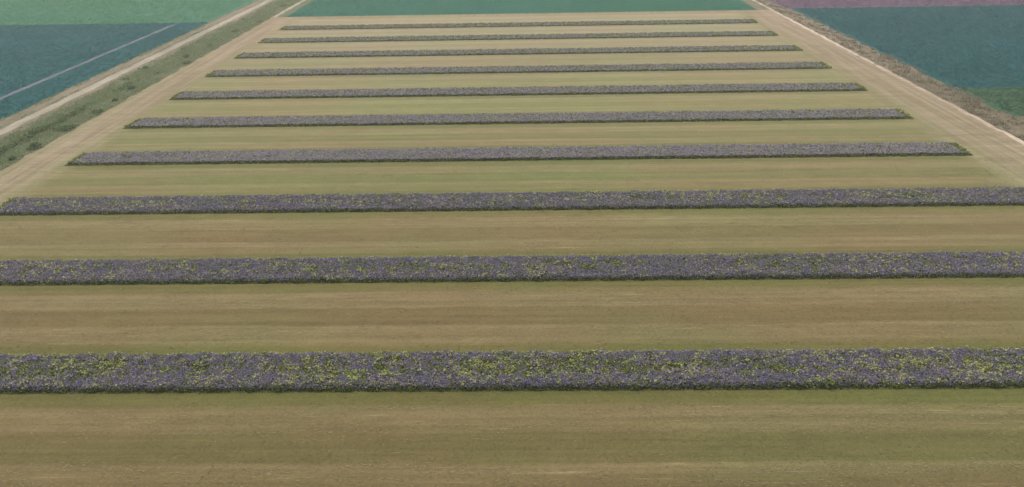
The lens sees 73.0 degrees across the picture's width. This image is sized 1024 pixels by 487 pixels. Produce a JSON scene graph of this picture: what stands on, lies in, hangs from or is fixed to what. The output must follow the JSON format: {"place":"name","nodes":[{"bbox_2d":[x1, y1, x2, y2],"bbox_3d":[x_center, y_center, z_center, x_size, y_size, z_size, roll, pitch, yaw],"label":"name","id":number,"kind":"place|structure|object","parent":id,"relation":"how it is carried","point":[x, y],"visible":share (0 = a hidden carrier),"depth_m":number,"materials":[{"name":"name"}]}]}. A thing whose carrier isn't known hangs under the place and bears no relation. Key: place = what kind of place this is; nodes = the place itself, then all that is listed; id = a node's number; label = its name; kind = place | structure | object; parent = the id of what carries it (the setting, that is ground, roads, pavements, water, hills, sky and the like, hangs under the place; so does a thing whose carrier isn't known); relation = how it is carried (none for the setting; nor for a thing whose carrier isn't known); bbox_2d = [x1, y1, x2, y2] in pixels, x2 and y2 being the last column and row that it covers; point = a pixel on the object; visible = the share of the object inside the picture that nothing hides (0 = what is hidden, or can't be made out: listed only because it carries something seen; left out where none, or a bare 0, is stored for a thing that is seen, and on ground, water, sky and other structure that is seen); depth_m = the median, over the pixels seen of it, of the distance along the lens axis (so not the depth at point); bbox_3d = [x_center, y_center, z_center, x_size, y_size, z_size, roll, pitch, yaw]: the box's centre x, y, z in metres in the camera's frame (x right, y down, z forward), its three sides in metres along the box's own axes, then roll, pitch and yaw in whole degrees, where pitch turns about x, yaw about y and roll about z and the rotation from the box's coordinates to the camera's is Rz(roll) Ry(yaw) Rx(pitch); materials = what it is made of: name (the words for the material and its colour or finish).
{"place":"outdoors","nodes":[
{"label":"outdoors","id":0,"kind":"place"},
{"bbox_2d":[0,22,208,118],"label":"blue green field","id":1,"kind":"structure","parent":0,"point":[29,81],"depth_m":117.71,"materials":[{"name":"teal plant"}]},
{"bbox_2d":[0,25,173,99],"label":"tramline","id":2,"kind":"object","parent":1,"relation":"on","point":[44,79],"visible":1,"depth_m":109.11,"materials":[{"name":"grey soil"}]},
{"bbox_2d":[0,0,254,24],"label":"light green field","id":3,"kind":"structure","parent":0,"point":[113,9],"depth_m":154.31,"materials":[{"name":"green plant"}]},
{"bbox_2d":[0,0,262,126],"bbox_3d":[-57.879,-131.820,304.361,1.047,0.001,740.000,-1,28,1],"label":"farm track","id":4,"kind":"structure","parent":0,"point":[65,93],"depth_m":103.59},
{"bbox_2d":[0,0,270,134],"bbox_3d":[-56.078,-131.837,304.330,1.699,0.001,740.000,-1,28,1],"label":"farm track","id":5,"kind":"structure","parent":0,"point":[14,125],"depth_m":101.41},
{"bbox_2d":[0,0,277,140],"bbox_3d":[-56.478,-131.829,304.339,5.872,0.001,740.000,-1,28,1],"label":"track shoulder","id":6,"kind":"object","parent":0,"point":[68,103],"visible":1,"depth_m":102.07},
{"bbox_2d":[0,0,276,141],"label":"track grass","id":7,"kind":"structure","parent":6,"relation":"on","point":[204,36],"depth_m":100.33,"materials":[{"name":"green plant"}]},
{"bbox_2d":[0,0,301,170],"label":"verge ground","id":8,"kind":"structure","parent":0,"point":[123,93],"depth_m":98.08,"materials":[{"name":"green plant"}]},
{"bbox_2d":[7,155,16,160],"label":"weed clump","id":9,"kind":"object","parent":8,"relation":"on","point":[12,157],"visible":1,"depth_m":71.53,"materials":[{"name":"green plant"}]},
{"bbox_2d":[29,140,41,146],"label":"weed clump","id":10,"kind":"object","parent":8,"relation":"on","point":[34,144],"visible":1,"depth_m":75.14,"materials":[{"name":"green plant"}]},
{"bbox_2d":[0,4,285,153],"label":"ditch weeds","id":11,"kind":"object","parent":8,"relation":"on","point":[58,128],"visible":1,"depth_m":80.58,"materials":[{"name":"green plant"}]},
{"bbox_2d":[274,0,304,16],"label":"field path","id":12,"kind":"structure","parent":0,"point":[287,9],"depth_m":153.76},
{"bbox_2d":[0,10,1023,486],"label":"mown field","id":13,"kind":"structure","parent":0,"point":[948,442],"depth_m":47.73,"materials":[{"name":"beige plant"}]},
{"bbox_2d":[0,347,1023,393],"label":"flower strip","id":14,"kind":"object","parent":13,"relation":"on","point":[531,370],"visible":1,"depth_m":39.19,"materials":[{"name":"purple plant"}]},
{"bbox_2d":[0,250,1023,285],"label":"flower strip","id":15,"kind":"object","parent":13,"relation":"on","point":[631,267],"visible":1,"depth_m":49.46,"materials":[{"name":"purple plant"}]},
{"bbox_2d":[0,186,1023,215],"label":"flower strip","id":16,"kind":"object","parent":13,"relation":"on","point":[607,200],"visible":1,"depth_m":59.72,"materials":[{"name":"purple plant"}]},
{"bbox_2d":[0,52,1023,486],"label":"loose straw","id":17,"kind":"object","parent":13,"relation":"on","point":[528,330],"visible":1,"depth_m":42.74,"materials":[{"name":"plant"}]},
{"bbox_2d":[123,108,913,128],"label":"flower strip","id":18,"kind":"object","parent":13,"relation":"on","point":[525,118],"visible":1,"depth_m":80.23,"materials":[{"name":"purple plant"}]},
{"bbox_2d":[169,82,867,99],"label":"flower strip","id":19,"kind":"object","parent":13,"relation":"on","point":[530,90],"visible":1,"depth_m":90.53,"materials":[{"name":"purple plant"}]},
{"bbox_2d":[205,61,831,76],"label":"flower strip","id":20,"kind":"object","parent":13,"relation":"on","point":[520,69],"visible":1,"depth_m":100.81,"materials":[{"name":"purple plant"}]},
{"bbox_2d":[234,44,802,58],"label":"flower strip","id":21,"kind":"object","parent":13,"relation":"on","point":[519,51],"visible":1,"depth_m":111.11,"materials":[{"name":"purple plant"}]},
{"bbox_2d":[258,30,778,42],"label":"flower strip","id":22,"kind":"object","parent":13,"relation":"on","point":[520,36],"visible":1,"depth_m":121.40,"materials":[{"name":"purple plant"}]},
{"bbox_2d":[279,18,757,29],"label":"flower strip","id":23,"kind":"object","parent":13,"relation":"on","point":[521,24],"visible":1,"depth_m":131.73,"materials":[{"name":"purple plant"}]},
{"bbox_2d":[64,141,973,165],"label":"flower strip","id":24,"kind":"object","parent":13,"relation":"on","point":[680,151],"visible":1,"depth_m":69.95,"materials":[{"name":"purple plant"}]},
{"bbox_2d":[16,0,1008,162],"bbox_3d":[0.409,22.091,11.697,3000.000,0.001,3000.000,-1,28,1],"label":"ground","id":25,"kind":"structure","parent":0,"point":[295,8],"depth_m":146.99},
{"bbox_2d":[287,0,756,16],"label":"green field","id":26,"kind":"structure","parent":0,"point":[409,9],"depth_m":150.45,"materials":[{"name":"green plant"}]},
{"bbox_2d":[741,0,766,9],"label":"end path","id":27,"kind":"structure","parent":0,"point":[754,5],"depth_m":147.38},
{"bbox_2d":[751,0,1023,140],"bbox_3d":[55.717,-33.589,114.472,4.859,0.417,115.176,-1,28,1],"label":"dry grass","id":28,"kind":"structure","parent":0,"point":[970,100],"depth_m":94.05,"materials":[{"name":"brown plant"}]},
{"bbox_2d":[753,0,1023,144],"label":"sandy path","id":29,"kind":"structure","parent":0,"point":[949,103],"depth_m":91.09,"materials":[{"name":"beige sand"}]},
{"bbox_2d":[770,0,1023,7],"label":"purple field","id":30,"kind":"structure","parent":0,"point":[893,3],"depth_m":146.77,"materials":[{"name":"plant"}]},
{"bbox_2d":[792,5,1023,87],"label":"dark green field","id":31,"kind":"structure","parent":0,"point":[971,77],"depth_m":116.66,"materials":[{"name":"teal plant"}]},
{"bbox_2d":[956,87,1023,115],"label":"green patch","id":32,"kind":"object","parent":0,"point":[998,96],"visible":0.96,"depth_m":85.22,"materials":[{"name":"plant"}]},
{"bbox_2d":[962,87,1023,114],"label":"field","id":33,"kind":"structure","parent":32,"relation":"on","point":[1013,92],"depth_m":85.48,"materials":[{"name":"green plant"}]},
{"bbox_2d":[1011,116,1023,120],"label":"olive patch","id":34,"kind":"object","parent":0,"point":[1020,117],"visible":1,"depth_m":78.36,"materials":[{"name":"green plant"}]}
]}

